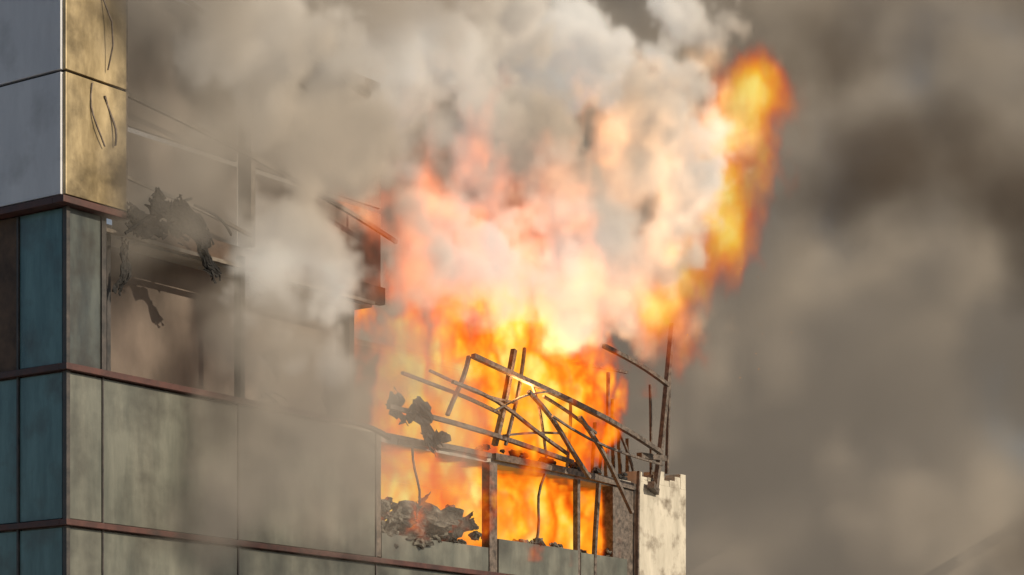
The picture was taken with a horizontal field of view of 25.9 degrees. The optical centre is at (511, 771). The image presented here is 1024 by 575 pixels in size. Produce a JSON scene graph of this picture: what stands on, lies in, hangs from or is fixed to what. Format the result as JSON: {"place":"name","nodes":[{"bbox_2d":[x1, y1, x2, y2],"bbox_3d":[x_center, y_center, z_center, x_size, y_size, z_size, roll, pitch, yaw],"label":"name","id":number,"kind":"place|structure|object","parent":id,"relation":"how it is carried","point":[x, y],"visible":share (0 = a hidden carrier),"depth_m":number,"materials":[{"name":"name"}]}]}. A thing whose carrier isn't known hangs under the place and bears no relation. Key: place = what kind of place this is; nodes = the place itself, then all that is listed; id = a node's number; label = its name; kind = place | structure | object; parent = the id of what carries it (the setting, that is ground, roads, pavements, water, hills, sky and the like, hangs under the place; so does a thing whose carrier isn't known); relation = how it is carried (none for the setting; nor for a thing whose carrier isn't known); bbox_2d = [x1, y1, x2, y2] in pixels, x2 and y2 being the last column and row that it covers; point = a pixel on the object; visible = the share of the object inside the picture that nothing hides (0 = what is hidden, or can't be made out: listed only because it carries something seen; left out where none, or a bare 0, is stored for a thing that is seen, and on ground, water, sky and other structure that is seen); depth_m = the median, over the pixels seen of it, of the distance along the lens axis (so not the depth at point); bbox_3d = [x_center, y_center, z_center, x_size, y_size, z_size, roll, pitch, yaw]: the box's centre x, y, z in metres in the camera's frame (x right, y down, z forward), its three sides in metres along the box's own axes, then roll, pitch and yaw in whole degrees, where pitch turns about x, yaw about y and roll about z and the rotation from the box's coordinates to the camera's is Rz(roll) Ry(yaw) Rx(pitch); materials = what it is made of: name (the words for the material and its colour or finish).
{"place":"outdoors","nodes":[
{"label":"outdoors","id":0,"kind":"place"},
{"bbox_2d":[107,0,1023,574],"label":"sky","id":1,"kind":"structure","parent":0,"point":[534,196],"materials":[{"name":"grey"}]},
{"label":"ground","id":2,"kind":"structure","parent":0,"visible":0},
{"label":"lower storeys","id":3,"kind":"object","parent":2,"relation":"on","visible":0},
{"bbox_2d":[0,208,62,574],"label":"side glazing","id":4,"kind":"structure","parent":3,"relation":"attached to","point":[41,344],"depth_m":51.50,"materials":[{"name":"teal glass"}]},
{"bbox_2d":[16,206,376,574],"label":"mullions","id":5,"kind":"object","parent":3,"relation":"on","point":[105,315],"visible":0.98,"depth_m":51.85,"materials":[{"name":"metal"}]},
{"bbox_2d":[107,228,374,304],"bbox_3d":[-6.657,-12.705,56.158,0.120,0.090,10.040,0,0,35],"label":"opening frame","id":6,"kind":"object","parent":5,"relation":"attached to","point":[231,264],"visible":1,"depth_m":56.01,"materials":[{"name":"metal"}]},
{"bbox_2d":[112,220,384,305],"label":"parapet","id":7,"kind":"structure","parent":6,"relation":"on","point":[280,266],"depth_m":57.13,"materials":[{"name":"grey concrete"}]},
{"bbox_2d":[128,0,397,248],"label":"roof screen frame","id":8,"kind":"object","parent":7,"relation":"on","point":[248,158],"visible":0.93,"depth_m":56.10,"materials":[{"name":"grey metal"}]},
{"bbox_2d":[128,0,380,286],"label":"roof screen panels","id":9,"kind":"object","parent":8,"relation":"attached to","point":[324,134],"visible":0.81,"depth_m":57.08,"materials":[{"name":"grey"}]},
{"bbox_2d":[70,372,458,574],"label":"facade panels","id":10,"kind":"object","parent":3,"relation":"attached to","point":[170,461],"visible":1,"depth_m":54.89,"materials":[{"name":"paint"}]},
{"bbox_2d":[0,209,630,574],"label":"floor slabs","id":11,"kind":"structure","parent":3,"relation":"on","point":[461,472],"depth_m":65.92,"materials":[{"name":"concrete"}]},
{"bbox_2d":[111,246,335,416],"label":"smoked wall","id":12,"kind":"structure","parent":11,"relation":"on","point":[172,323],"depth_m":56.97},
{"bbox_2d":[0,194,508,574],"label":"ledges","id":13,"kind":"object","parent":11,"relation":"on","point":[35,206],"visible":1,"depth_m":53.14,"materials":[{"name":"brown metal"}]},
{"bbox_2d":[0,218,15,371],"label":"side glazing burnt","id":14,"kind":"object","parent":13,"relation":"on","point":[7,294],"visible":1,"depth_m":52.06,"materials":[{"name":"black glass"}]},
{"bbox_2d":[0,70,121,208],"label":"panel seam","id":15,"kind":"object","parent":13,"relation":"on","point":[62,71],"visible":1,"depth_m":51.42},
{"bbox_2d":[0,0,63,207],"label":"corner box side","id":16,"kind":"object","parent":15,"relation":"attached to","point":[31,118],"visible":1,"depth_m":51.24,"materials":[{"name":"grey metal"}]},
{"bbox_2d":[63,0,125,210],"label":"corner box front","id":17,"kind":"object","parent":15,"relation":"attached to","point":[94,169],"visible":1,"depth_m":51.38,"materials":[{"name":"metal"}]},
{"bbox_2d":[90,0,127,211],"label":"corner box trim","id":18,"kind":"structure","parent":17,"relation":"attached to","point":[112,118],"depth_m":52.27,"materials":[{"name":"black metal"}]},
{"bbox_2d":[70,208,99,368],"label":"corner glazing","id":19,"kind":"structure","parent":13,"relation":"on","point":[84,288],"depth_m":51.44,"materials":[{"name":"grey glass"}]},
{"bbox_2d":[119,188,445,449],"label":"charred cladding","id":20,"kind":"structure","parent":13,"relation":"on","point":[171,215],"depth_m":52.82,"materials":[{"name":"black"}]},
{"bbox_2d":[379,533,626,574],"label":"sill panels","id":21,"kind":"object","parent":13,"relation":"on","point":[517,558],"visible":1,"depth_m":65.27,"materials":[{"name":"paint"}]},
{"bbox_2d":[385,492,477,543],"bbox_3d":[-2.233,-7.041,62.594,1.091,1.678,4.611,0,0,35],"label":"debris","id":22,"kind":"object","parent":21,"relation":"on","point":[433,515],"visible":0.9,"depth_m":62.38,"materials":[{"name":"grey concrete"}]},
{"bbox_2d":[377,434,635,574],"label":"burnt mullions","id":23,"kind":"object","parent":13,"relation":"on","point":[617,528],"visible":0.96,"depth_m":67.87,"materials":[{"name":"metal"}]},
{"bbox_2d":[336,305,508,557],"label":"walls","id":24,"kind":"structure","parent":11,"relation":"on","point":[370,382],"depth_m":68.59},
{"bbox_2d":[381,497,611,556],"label":"rubble chunks","id":25,"kind":"object","parent":11,"relation":"on","point":[423,539],"visible":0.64,"depth_m":61.68,"materials":[{"name":"grey concrete"}]},
{"bbox_2d":[387,323,675,513],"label":"wrecked framework","id":26,"kind":"object","parent":11,"relation":"on","point":[504,401],"visible":1,"depth_m":66.76,"materials":[{"name":"metal"}]},
{"bbox_2d":[509,509,558,545],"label":"end wall","id":27,"kind":"structure","parent":11,"relation":"on","point":[523,525],"depth_m":76.53,"materials":[{"name":"concrete"}]},
{"bbox_2d":[439,431,645,480],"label":"charred chunks","id":28,"kind":"object","parent":11,"relation":"on","point":[524,455],"visible":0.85,"depth_m":66.21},
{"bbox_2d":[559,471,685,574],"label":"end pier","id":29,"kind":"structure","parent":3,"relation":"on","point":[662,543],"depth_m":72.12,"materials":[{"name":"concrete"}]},
{"bbox_2d":[591,399,628,477],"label":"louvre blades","id":30,"kind":"object","parent":29,"relation":"on","point":[605,442],"visible":0.6,"depth_m":70.80,"materials":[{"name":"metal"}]},
{"bbox_2d":[635,471,640,574],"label":"end pier trim","id":31,"kind":"structure","parent":29,"relation":"attached to","point":[637,522],"depth_m":70.83,"materials":[{"name":"brown metal"}]}
]}

